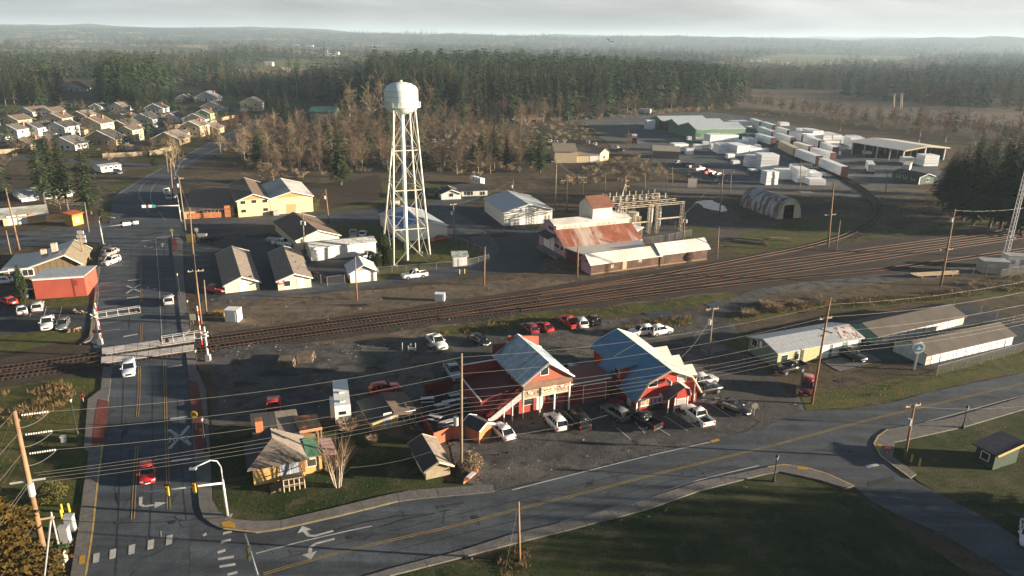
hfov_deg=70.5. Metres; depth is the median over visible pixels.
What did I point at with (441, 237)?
sedan car
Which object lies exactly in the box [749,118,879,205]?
railway track
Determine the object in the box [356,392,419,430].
hipped garage
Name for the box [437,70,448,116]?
conifer tree
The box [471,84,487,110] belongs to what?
bare tree
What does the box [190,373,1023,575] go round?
highway road
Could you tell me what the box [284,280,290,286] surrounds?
window
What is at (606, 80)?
conifer tree
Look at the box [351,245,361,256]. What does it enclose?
garage door
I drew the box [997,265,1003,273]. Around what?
door
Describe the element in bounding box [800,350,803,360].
door
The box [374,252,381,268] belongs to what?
cypress tree
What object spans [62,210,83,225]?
coffee kiosk
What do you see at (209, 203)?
brown roof store
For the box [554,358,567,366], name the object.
dumpster
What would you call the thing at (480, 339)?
sedan car
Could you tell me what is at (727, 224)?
gravel ground
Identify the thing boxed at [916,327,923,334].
roll door
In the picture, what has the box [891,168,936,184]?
yard office
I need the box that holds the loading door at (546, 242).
[544,238,549,247]
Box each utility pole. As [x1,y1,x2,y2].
[5,188,20,249]
[6,230,11,254]
[10,410,55,574]
[84,202,89,232]
[170,158,173,197]
[174,176,185,230]
[188,269,203,323]
[189,207,194,262]
[203,280,207,315]
[300,213,305,253]
[324,189,329,222]
[354,256,357,299]
[450,204,455,239]
[453,353,462,474]
[483,246,485,285]
[517,501,520,561]
[553,158,560,209]
[561,180,572,211]
[576,238,578,276]
[621,176,628,205]
[682,213,686,239]
[706,307,718,353]
[716,169,725,217]
[716,228,718,258]
[810,297,832,403]
[825,182,835,246]
[835,220,840,249]
[903,403,920,459]
[939,209,955,285]
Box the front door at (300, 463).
[298,461,305,471]
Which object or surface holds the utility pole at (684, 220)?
on the town ground at (544, 185)
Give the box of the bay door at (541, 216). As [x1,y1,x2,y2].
[537,211,547,223]
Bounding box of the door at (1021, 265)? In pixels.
[1019,260,1023,267]
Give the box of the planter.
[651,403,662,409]
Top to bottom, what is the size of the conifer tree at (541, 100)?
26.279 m
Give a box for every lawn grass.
[0,264,441,519]
[452,421,1023,575]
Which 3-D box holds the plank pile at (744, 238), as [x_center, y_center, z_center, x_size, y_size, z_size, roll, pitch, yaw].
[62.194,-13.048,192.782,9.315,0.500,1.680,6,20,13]
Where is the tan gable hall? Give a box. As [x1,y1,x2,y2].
[575,143,609,160]
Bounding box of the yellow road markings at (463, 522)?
[131,264,1023,574]
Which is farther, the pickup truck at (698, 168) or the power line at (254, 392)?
the pickup truck at (698, 168)
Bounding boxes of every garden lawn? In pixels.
[0,108,117,126]
[0,147,116,158]
[131,138,210,160]
[156,100,238,119]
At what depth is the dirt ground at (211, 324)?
143.12 m
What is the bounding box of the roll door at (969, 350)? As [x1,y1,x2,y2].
[964,346,973,355]
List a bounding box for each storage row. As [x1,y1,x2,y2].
[844,304,966,344]
[892,322,1016,364]
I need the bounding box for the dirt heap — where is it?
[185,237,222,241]
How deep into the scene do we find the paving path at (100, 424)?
97.40 m
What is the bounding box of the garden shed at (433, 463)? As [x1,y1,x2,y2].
[407,433,454,479]
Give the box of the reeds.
[498,548,531,575]
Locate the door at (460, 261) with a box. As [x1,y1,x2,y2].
[458,258,462,266]
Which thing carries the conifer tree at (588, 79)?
on the brush ground at (954, 144)
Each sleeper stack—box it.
[277,355,296,367]
[296,350,315,362]
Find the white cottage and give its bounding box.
[437,183,488,199]
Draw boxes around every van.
[564,408,591,431]
[798,372,814,396]
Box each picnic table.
[420,396,433,404]
[426,413,444,422]
[434,402,449,411]
[439,418,453,427]
[441,398,456,406]
[448,392,459,398]
[455,396,468,404]
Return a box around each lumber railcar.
[749,118,760,126]
[755,133,776,146]
[758,126,776,136]
[760,121,776,130]
[773,132,795,144]
[775,126,792,134]
[778,141,798,157]
[789,131,806,141]
[793,142,814,150]
[794,148,822,166]
[802,135,824,147]
[810,147,836,160]
[818,158,848,177]
[819,142,838,155]
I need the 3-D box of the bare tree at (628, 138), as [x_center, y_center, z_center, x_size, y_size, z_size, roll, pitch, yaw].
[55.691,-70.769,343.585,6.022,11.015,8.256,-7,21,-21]
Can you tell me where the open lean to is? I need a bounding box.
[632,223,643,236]
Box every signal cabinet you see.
[56,524,73,544]
[62,513,77,532]
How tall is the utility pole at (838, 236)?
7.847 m
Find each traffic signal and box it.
[99,215,138,244]
[142,195,181,221]
[144,460,231,516]
[244,533,259,575]
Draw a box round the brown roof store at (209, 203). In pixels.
[180,188,236,218]
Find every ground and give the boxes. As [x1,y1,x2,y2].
[0,42,1022,144]
[0,115,1023,575]
[0,222,1023,387]
[0,295,93,334]
[0,327,80,353]
[19,295,88,309]
[100,196,114,222]
[102,165,164,191]
[180,204,546,299]
[194,260,724,370]
[208,311,810,489]
[209,425,472,520]
[233,381,257,386]
[241,95,1023,209]
[244,233,278,237]
[256,370,300,376]
[310,367,338,372]
[330,222,382,238]
[337,303,368,306]
[344,237,482,286]
[421,388,475,443]
[429,347,452,351]
[445,298,467,301]
[489,399,758,449]
[490,233,508,236]
[538,255,553,258]
[545,347,565,352]
[582,442,600,445]
[600,110,944,196]
[639,220,691,243]
[652,344,676,349]
[653,193,782,238]
[725,174,753,175]
[801,206,818,212]
[821,352,880,370]
[835,377,857,382]
[841,162,864,166]
[842,232,871,237]
[860,305,1023,369]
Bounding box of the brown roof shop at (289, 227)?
[273,212,340,249]
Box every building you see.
[10,185,72,201]
[30,265,97,298]
[265,61,273,65]
[309,106,340,118]
[379,206,448,241]
[747,322,864,365]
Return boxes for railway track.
[0,229,1023,371]
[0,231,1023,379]
[438,236,1023,319]
[518,248,1023,311]
[536,177,881,296]
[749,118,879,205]
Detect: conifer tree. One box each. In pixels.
[0,65,12,101]
[0,73,9,105]
[5,70,16,106]
[9,61,26,100]
[14,72,29,106]
[20,63,32,100]
[23,66,37,105]
[25,130,52,203]
[29,75,49,105]
[36,132,65,199]
[40,76,52,104]
[45,76,59,103]
[47,127,76,209]
[69,133,104,213]
[93,74,103,99]
[96,61,105,94]
[99,77,116,103]
[106,70,118,99]
[114,67,127,101]
[121,77,139,103]
[129,87,150,109]
[139,75,154,104]
[145,72,152,102]
[150,84,162,102]
[154,80,168,102]
[161,74,170,101]
[167,83,175,102]
[183,93,200,102]
[202,82,211,92]
[215,81,223,95]
[222,77,229,96]
[226,68,232,94]
[245,82,253,96]
[263,88,275,118]
[275,94,282,116]
[279,93,293,122]
[324,123,355,184]
[359,72,366,98]
[369,55,381,98]
[369,70,379,104]
[376,63,385,105]
[382,60,394,92]
[406,63,411,82]
[419,61,430,108]
[426,74,431,103]
[429,73,436,91]
[431,79,440,108]
[432,58,442,96]
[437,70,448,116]
[443,62,453,112]
[443,74,448,113]
[446,66,459,112]
[453,88,465,113]
[456,66,472,108]
[456,81,468,124]
[457,80,469,114]
[466,137,476,164]
[470,81,484,122]
[473,129,488,167]
[480,71,490,113]
[482,56,488,78]
[486,71,492,108]
[487,59,501,110]
[487,124,502,168]
[497,77,502,100]
[498,61,502,91]
[498,78,508,115]
[499,137,513,170]
[506,63,520,114]
[515,67,529,114]
[522,79,530,111]
[523,64,537,106]
[524,65,537,114]
[528,120,549,172]
[532,74,537,107]
[536,82,545,117]
[538,73,547,112]
[543,66,554,117]
[549,70,563,115]
[550,63,555,92]
[569,61,576,103]
[576,63,583,83]
[582,80,593,107]
[583,64,591,100]
[592,80,600,114]
[593,69,604,112]
[596,68,611,106]
[600,65,614,110]
[604,69,617,109]
[618,64,629,107]
[622,63,635,111]
[637,74,651,108]
[676,68,688,104]
[705,67,711,94]
[926,152,959,202]
[929,156,956,205]
[935,147,964,181]
[937,151,970,213]
[944,144,975,201]
[945,164,983,220]
[947,136,989,194]
[957,143,996,224]
[959,152,996,219]
[962,131,988,190]
[979,129,1001,171]
[979,159,1008,227]
[982,136,1023,228]
[984,132,1005,204]
[985,129,1022,223]
[994,161,1023,230]
[995,170,1023,234]
[999,127,1017,172]
[1000,184,1023,232]
[1014,139,1023,168]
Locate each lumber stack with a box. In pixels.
[644,119,655,128]
[670,142,688,150]
[684,148,693,154]
[692,144,702,148]
[701,141,708,144]
[704,133,724,142]
[708,143,713,149]
[713,142,729,153]
[724,134,738,142]
[725,153,734,158]
[726,142,761,155]
[728,120,751,126]
[730,160,739,163]
[735,137,757,144]
[743,154,755,166]
[754,152,779,169]
[759,170,778,184]
[773,168,791,178]
[777,122,789,125]
[790,166,821,182]
[792,128,823,142]
[804,177,825,184]
[822,132,843,142]
[843,136,864,145]
[899,156,915,163]
[915,153,939,165]
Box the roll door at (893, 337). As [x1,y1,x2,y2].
[890,333,898,340]
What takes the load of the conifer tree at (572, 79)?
on the brush ground at (954, 144)
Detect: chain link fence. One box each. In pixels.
[377,261,452,268]
[643,216,691,241]
[936,343,1020,374]
[953,300,1020,320]
[972,266,1019,276]
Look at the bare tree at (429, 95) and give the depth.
460.74 m
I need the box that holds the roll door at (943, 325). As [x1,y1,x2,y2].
[940,322,947,329]
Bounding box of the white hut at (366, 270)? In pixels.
[344,256,378,282]
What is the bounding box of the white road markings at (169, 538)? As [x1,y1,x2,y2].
[19,134,1023,575]
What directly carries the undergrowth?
on the brush ground at (954, 144)
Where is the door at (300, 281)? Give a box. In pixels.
[296,277,303,288]
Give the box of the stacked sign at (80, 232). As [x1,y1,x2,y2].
[76,230,86,244]
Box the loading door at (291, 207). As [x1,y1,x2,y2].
[286,203,296,212]
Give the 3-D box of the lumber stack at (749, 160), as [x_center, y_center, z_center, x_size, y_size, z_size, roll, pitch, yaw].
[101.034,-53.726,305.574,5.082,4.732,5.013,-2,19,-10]
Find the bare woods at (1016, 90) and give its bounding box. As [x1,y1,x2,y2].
[0,50,1023,176]
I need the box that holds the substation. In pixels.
[603,189,684,233]
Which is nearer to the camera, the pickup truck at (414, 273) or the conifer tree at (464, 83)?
the pickup truck at (414, 273)
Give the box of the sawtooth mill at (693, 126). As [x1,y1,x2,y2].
[648,115,745,138]
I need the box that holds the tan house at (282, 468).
[244,409,338,492]
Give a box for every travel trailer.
[329,379,350,422]
[470,175,484,183]
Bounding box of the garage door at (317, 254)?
[312,248,323,260]
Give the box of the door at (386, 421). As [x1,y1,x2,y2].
[383,412,391,427]
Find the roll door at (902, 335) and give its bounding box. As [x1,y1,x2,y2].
[899,331,907,338]
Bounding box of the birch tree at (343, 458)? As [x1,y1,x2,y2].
[312,433,360,487]
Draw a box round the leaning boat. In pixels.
[463,469,477,483]
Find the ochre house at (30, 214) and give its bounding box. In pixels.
[0,204,48,225]
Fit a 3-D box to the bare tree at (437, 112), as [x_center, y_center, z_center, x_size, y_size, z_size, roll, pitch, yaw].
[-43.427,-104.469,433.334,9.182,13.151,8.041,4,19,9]
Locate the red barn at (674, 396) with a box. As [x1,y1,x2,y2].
[590,328,701,413]
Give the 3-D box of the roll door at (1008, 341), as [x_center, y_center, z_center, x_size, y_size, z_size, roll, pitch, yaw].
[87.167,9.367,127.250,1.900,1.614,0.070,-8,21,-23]
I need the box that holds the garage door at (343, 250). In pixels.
[338,246,349,257]
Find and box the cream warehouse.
[261,178,313,215]
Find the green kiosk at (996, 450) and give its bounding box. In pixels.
[972,430,1023,469]
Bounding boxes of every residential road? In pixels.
[0,156,160,167]
[119,123,173,162]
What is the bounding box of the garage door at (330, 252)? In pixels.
[325,247,336,259]
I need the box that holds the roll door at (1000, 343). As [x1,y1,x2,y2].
[996,339,1004,347]
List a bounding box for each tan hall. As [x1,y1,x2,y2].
[550,143,577,162]
[576,150,599,162]
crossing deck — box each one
[101,344,193,363]
[102,335,194,355]
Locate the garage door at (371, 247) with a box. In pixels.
[364,243,374,251]
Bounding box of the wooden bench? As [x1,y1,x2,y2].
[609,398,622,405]
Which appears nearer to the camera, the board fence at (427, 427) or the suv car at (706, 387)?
the board fence at (427, 427)
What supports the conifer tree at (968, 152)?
on the brush ground at (954, 144)
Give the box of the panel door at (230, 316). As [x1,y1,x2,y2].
[226,312,235,320]
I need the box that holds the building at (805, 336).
[747,322,864,365]
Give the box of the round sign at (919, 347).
[912,339,924,369]
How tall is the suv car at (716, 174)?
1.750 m
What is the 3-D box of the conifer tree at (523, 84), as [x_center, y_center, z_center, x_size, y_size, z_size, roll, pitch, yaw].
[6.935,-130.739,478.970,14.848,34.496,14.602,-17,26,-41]
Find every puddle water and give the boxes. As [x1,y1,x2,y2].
[643,311,675,316]
[695,200,726,211]
[706,300,723,305]
[796,191,813,193]
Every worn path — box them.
[212,284,490,319]
[693,329,728,354]
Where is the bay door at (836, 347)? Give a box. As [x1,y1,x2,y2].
[831,343,841,356]
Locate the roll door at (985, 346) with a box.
[981,343,989,351]
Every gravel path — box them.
[530,112,667,174]
[628,181,930,195]
[692,267,1023,319]
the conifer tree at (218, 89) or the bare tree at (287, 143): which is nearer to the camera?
the bare tree at (287, 143)
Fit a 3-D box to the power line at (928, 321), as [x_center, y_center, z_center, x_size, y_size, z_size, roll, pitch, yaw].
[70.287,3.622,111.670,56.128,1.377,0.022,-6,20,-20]
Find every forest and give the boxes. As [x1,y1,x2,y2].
[0,25,1023,87]
[0,46,1023,192]
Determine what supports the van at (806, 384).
on the grass strip at (1009, 363)
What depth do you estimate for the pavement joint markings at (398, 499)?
81.81 m
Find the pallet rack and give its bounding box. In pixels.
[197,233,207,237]
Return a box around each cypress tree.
[13,264,27,301]
[367,250,374,261]
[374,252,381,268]
[378,234,386,265]
[381,233,389,258]
[384,244,393,267]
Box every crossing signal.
[90,303,140,344]
[159,306,210,360]
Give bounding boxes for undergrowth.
[12,103,1023,303]
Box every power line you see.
[38,398,460,472]
[42,404,458,474]
[46,408,458,477]
[46,412,458,481]
[49,357,459,411]
[50,516,227,522]
[54,374,457,430]
[57,391,455,449]
[462,317,825,373]
[464,346,818,403]
[464,349,820,407]
[464,354,817,411]
[467,415,605,439]
[469,332,822,389]
[470,304,829,356]
[470,342,821,397]
[823,317,1023,345]
[830,305,1020,331]
[831,314,1023,341]
[832,295,1006,316]
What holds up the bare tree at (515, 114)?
on the brush ground at (954, 144)
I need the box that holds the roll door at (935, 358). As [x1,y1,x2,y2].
[931,354,939,363]
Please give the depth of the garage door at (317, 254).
169.11 m
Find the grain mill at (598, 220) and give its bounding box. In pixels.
[536,194,641,259]
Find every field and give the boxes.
[0,100,99,110]
[0,376,101,575]
[3,49,210,54]
[61,80,95,88]
[175,90,247,103]
[249,59,351,69]
[273,46,404,49]
[302,53,384,56]
[310,175,382,209]
[315,180,493,211]
[396,472,970,575]
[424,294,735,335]
[527,218,717,239]
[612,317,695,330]
[720,219,868,254]
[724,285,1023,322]
[724,332,750,350]
[735,88,1023,128]
[751,54,907,65]
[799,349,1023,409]
[844,220,1007,242]
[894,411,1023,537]
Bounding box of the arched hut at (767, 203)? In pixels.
[740,187,801,218]
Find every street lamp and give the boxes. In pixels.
[68,397,78,434]
[186,299,191,324]
[194,348,198,370]
[200,416,207,451]
[772,454,778,481]
[961,406,969,428]
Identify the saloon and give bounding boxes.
[463,334,574,422]
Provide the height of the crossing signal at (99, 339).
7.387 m
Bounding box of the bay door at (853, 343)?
[847,340,857,347]
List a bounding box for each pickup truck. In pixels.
[38,314,54,330]
[264,395,281,411]
[271,238,292,246]
[349,229,357,237]
[357,250,377,258]
[401,268,427,279]
[426,333,447,350]
[428,190,435,196]
[443,361,459,381]
[556,315,578,328]
[628,407,662,430]
[680,403,715,427]
[685,163,697,167]
[693,165,704,170]
[701,168,713,173]
[773,358,808,375]
[838,345,867,362]
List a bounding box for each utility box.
[59,435,66,442]
[435,292,444,301]
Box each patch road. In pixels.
[121,426,127,437]
[137,232,162,236]
[149,207,162,213]
[161,387,169,395]
[173,492,180,502]
[290,545,330,554]
[436,501,464,507]
[465,232,483,237]
[556,487,589,494]
[679,462,701,466]
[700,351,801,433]
[808,446,831,453]
[868,476,894,485]
[934,524,964,535]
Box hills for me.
[0,24,1023,56]
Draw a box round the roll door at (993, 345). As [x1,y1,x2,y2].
[989,341,997,349]
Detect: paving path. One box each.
[79,555,85,563]
[91,399,107,445]
[171,237,176,250]
[188,380,205,450]
[221,521,235,527]
[797,466,807,469]
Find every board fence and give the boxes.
[0,148,36,153]
[102,150,164,157]
[133,146,172,155]
[165,119,180,127]
[210,115,234,122]
[417,407,433,435]
[424,378,452,395]
[433,426,459,442]
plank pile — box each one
[728,236,763,241]
[733,239,767,245]
[767,237,792,240]
[910,270,958,277]
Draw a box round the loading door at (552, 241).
[550,238,554,250]
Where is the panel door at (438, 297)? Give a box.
[436,295,442,300]
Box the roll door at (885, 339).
[882,335,890,342]
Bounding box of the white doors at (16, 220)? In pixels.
[6,214,27,224]
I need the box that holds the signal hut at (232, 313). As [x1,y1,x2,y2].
[223,306,242,322]
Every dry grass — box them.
[0,281,1023,423]
[432,221,1023,396]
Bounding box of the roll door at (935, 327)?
[932,323,939,330]
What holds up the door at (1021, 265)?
in the equipment hut at (1016, 260)
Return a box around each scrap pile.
[66,326,81,332]
[72,308,86,314]
[398,419,419,429]
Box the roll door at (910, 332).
[907,329,915,336]
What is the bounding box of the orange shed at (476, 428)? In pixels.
[463,414,494,442]
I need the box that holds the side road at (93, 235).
[0,196,479,249]
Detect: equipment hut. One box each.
[975,257,1010,273]
[1001,252,1023,267]
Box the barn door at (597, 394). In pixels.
[582,381,606,402]
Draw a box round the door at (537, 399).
[536,396,542,409]
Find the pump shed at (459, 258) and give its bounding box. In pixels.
[451,251,468,266]
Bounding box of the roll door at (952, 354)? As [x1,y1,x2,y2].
[948,350,956,359]
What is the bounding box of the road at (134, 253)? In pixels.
[86,117,268,575]
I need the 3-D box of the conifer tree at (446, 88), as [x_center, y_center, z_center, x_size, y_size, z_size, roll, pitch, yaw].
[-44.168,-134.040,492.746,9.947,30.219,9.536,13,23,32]
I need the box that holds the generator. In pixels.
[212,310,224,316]
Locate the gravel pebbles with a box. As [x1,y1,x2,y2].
[205,193,796,481]
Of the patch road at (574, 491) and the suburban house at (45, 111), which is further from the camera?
the suburban house at (45, 111)
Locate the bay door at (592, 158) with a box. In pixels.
[589,155,597,162]
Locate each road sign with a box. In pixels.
[186,234,195,243]
[189,314,195,323]
[190,411,197,429]
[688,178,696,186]
[752,403,757,415]
[885,445,891,452]
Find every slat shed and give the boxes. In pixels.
[566,240,661,274]
[652,237,710,265]
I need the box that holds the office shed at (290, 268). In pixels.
[267,246,312,290]
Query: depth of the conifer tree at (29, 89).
483.55 m
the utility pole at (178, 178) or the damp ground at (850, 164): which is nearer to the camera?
the utility pole at (178, 178)
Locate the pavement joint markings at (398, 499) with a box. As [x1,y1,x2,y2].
[79,409,754,568]
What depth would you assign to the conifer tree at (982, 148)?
236.19 m
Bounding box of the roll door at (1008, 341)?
[1004,337,1012,345]
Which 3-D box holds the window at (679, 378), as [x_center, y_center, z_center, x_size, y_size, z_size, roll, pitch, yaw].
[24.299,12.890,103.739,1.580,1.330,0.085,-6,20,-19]
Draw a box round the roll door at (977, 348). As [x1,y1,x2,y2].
[972,344,981,353]
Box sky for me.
[0,0,1023,37]
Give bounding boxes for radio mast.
[1003,173,1023,251]
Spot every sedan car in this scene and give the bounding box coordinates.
[0,276,14,283]
[0,296,18,306]
[15,304,28,315]
[18,288,34,298]
[54,316,70,329]
[102,248,119,255]
[165,193,171,199]
[202,283,224,293]
[358,230,366,236]
[430,234,449,241]
[467,332,490,346]
[492,421,516,442]
[535,321,554,332]
[716,397,751,415]
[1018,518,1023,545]
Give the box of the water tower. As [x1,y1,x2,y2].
[382,80,434,267]
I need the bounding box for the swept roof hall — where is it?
[0,240,91,278]
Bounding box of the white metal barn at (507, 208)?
[483,190,553,225]
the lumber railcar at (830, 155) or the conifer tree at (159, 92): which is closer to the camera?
the lumber railcar at (830, 155)
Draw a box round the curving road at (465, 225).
[215,206,498,301]
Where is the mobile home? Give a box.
[92,162,120,172]
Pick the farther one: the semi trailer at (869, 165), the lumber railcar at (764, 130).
the lumber railcar at (764, 130)
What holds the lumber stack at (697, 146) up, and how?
on the yard ground at (704, 156)
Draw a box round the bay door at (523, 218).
[518,212,533,224]
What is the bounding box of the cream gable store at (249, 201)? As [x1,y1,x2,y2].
[229,178,270,216]
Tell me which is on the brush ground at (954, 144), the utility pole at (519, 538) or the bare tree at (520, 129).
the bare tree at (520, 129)
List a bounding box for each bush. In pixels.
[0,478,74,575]
[35,480,68,504]
[150,158,158,166]
[335,416,359,432]
[366,434,377,443]
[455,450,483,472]
[686,252,693,261]
[739,306,760,316]
[758,298,773,306]
[762,300,783,312]
[786,298,803,306]
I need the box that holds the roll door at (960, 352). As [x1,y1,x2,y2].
[956,348,965,357]
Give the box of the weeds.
[511,477,891,550]
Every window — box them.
[21,268,34,276]
[199,209,210,212]
[280,462,299,478]
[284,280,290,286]
[306,458,316,466]
[397,410,415,422]
[524,398,531,405]
[540,366,548,375]
[549,394,557,399]
[614,367,619,377]
[641,398,650,405]
[648,380,657,387]
[652,396,661,403]
[676,397,685,405]
[677,373,686,381]
[751,338,757,347]
[780,354,788,362]
[794,353,799,359]
[980,450,989,461]
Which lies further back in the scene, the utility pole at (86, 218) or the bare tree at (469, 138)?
the bare tree at (469, 138)
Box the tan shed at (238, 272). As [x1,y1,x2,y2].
[215,246,260,292]
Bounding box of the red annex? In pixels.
[565,363,611,405]
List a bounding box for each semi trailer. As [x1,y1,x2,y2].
[512,115,535,121]
[631,134,636,143]
[636,108,650,114]
[865,160,874,173]
[902,161,912,169]
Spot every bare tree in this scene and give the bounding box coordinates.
[42,190,73,209]
[161,109,187,183]
[209,127,225,151]
[230,136,247,159]
[233,123,251,143]
[234,153,291,180]
[235,133,250,161]
[238,110,253,135]
[249,114,264,140]
[258,143,275,164]
[262,113,277,130]
[262,131,269,154]
[269,136,277,164]
[269,144,285,163]
[281,134,293,153]
[288,122,299,137]
[291,143,302,163]
[292,141,305,165]
[311,119,321,141]
[311,142,325,168]
[313,132,321,150]
[322,134,343,155]
[334,115,349,136]
[338,117,352,140]
[339,77,357,121]
[342,112,352,127]
[345,128,361,160]
[349,101,362,118]
[350,147,363,165]
[351,134,368,169]
[357,74,380,117]
[360,143,371,165]
[362,139,375,161]
[363,119,375,134]
[374,68,387,106]
[374,122,387,141]
[374,130,388,156]
[379,146,396,165]
[386,137,395,151]
[388,148,400,171]
[403,68,422,98]
[405,129,427,168]
[418,76,435,107]
[418,126,428,143]
[421,105,432,123]
[427,135,440,156]
[429,111,437,128]
[434,106,445,120]
[434,142,446,164]
[438,138,453,165]
[440,114,449,133]
[443,63,460,108]
[447,107,461,124]
[449,146,470,169]
[450,96,465,113]
[450,136,467,164]
[451,112,460,132]
[456,136,464,154]
[459,64,477,102]
[461,129,472,151]
[463,127,475,149]
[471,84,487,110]
[471,144,488,171]
[477,121,490,136]
[478,132,489,154]
[480,115,493,131]
[480,146,492,170]
[484,144,497,172]
[489,118,503,141]
[496,88,512,113]
[500,98,511,123]
[502,130,515,144]
[511,105,520,123]
[512,149,526,172]
[514,102,529,119]
[514,118,525,142]
[515,142,526,161]
[526,89,538,114]
[529,98,543,116]
[537,97,550,121]
[554,92,566,110]
[555,93,563,114]
[573,94,586,110]
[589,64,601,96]
[598,96,609,114]
[622,86,633,108]
[624,128,632,149]
[630,86,641,108]
[665,87,676,108]
[833,112,860,130]
[913,91,938,142]
[926,98,966,142]
[966,115,990,143]
[973,113,990,135]
[998,116,1017,143]
[1009,105,1023,148]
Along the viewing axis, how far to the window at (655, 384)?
102.29 m
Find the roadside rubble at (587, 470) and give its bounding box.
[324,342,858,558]
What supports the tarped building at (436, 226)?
on the lot ground at (518, 251)
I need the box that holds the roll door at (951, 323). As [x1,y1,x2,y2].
[948,320,955,327]
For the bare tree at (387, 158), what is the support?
on the brush ground at (954, 144)
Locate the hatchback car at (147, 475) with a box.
[136,458,156,484]
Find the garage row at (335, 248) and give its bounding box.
[305,236,376,260]
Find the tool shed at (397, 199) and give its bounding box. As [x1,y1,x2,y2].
[391,197,400,205]
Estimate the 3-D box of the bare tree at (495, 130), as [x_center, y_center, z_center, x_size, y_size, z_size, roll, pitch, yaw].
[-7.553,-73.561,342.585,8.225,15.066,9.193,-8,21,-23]
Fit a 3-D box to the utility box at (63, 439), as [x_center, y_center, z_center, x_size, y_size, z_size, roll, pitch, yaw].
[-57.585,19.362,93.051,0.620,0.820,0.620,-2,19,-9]
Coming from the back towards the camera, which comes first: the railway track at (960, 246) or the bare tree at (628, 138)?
the bare tree at (628, 138)
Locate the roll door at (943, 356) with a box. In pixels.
[939,352,948,361]
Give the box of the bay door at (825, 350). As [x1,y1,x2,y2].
[821,345,829,358]
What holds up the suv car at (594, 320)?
on the gravel lot ground at (247, 363)
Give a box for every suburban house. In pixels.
[0,113,32,123]
[0,122,30,141]
[9,135,47,149]
[15,105,45,115]
[24,120,50,137]
[39,106,66,115]
[41,111,73,122]
[43,119,80,138]
[48,134,89,150]
[60,81,91,91]
[70,109,96,119]
[77,115,114,134]
[83,128,126,145]
[88,102,107,110]
[109,101,133,110]
[114,118,142,130]
[115,112,135,119]
[117,124,143,141]
[132,111,161,123]
[144,102,168,112]
[150,129,190,144]
[161,111,185,122]
[175,93,196,101]
[179,118,209,136]
[182,112,209,122]
[195,90,222,100]
[195,108,217,121]
[200,100,228,110]
[209,122,224,133]
[239,96,264,110]
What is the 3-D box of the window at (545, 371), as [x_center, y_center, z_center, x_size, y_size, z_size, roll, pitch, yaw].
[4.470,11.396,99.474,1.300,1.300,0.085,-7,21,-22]
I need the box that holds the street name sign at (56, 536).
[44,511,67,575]
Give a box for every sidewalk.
[71,367,112,575]
[80,244,110,344]
[171,236,189,335]
[186,351,494,533]
[367,465,853,575]
[875,397,1023,478]
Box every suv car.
[30,300,44,312]
[101,254,121,265]
[113,168,121,174]
[120,357,135,377]
[162,294,173,305]
[163,187,169,193]
[367,380,401,395]
[520,322,539,334]
[543,411,568,432]
[575,316,588,328]
[585,314,601,326]
[600,403,631,422]
[627,323,651,335]
[650,323,672,336]
[694,371,718,382]
[697,380,722,396]
[714,172,724,177]
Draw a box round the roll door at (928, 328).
[924,325,931,332]
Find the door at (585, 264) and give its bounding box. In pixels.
[583,259,588,273]
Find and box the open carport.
[652,145,680,158]
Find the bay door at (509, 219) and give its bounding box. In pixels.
[504,213,515,225]
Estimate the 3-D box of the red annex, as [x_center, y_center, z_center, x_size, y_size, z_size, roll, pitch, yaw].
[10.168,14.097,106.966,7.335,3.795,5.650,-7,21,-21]
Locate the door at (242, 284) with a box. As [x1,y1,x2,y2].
[239,280,246,291]
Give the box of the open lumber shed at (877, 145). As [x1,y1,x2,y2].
[849,138,950,161]
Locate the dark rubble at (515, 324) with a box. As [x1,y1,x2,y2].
[206,210,787,477]

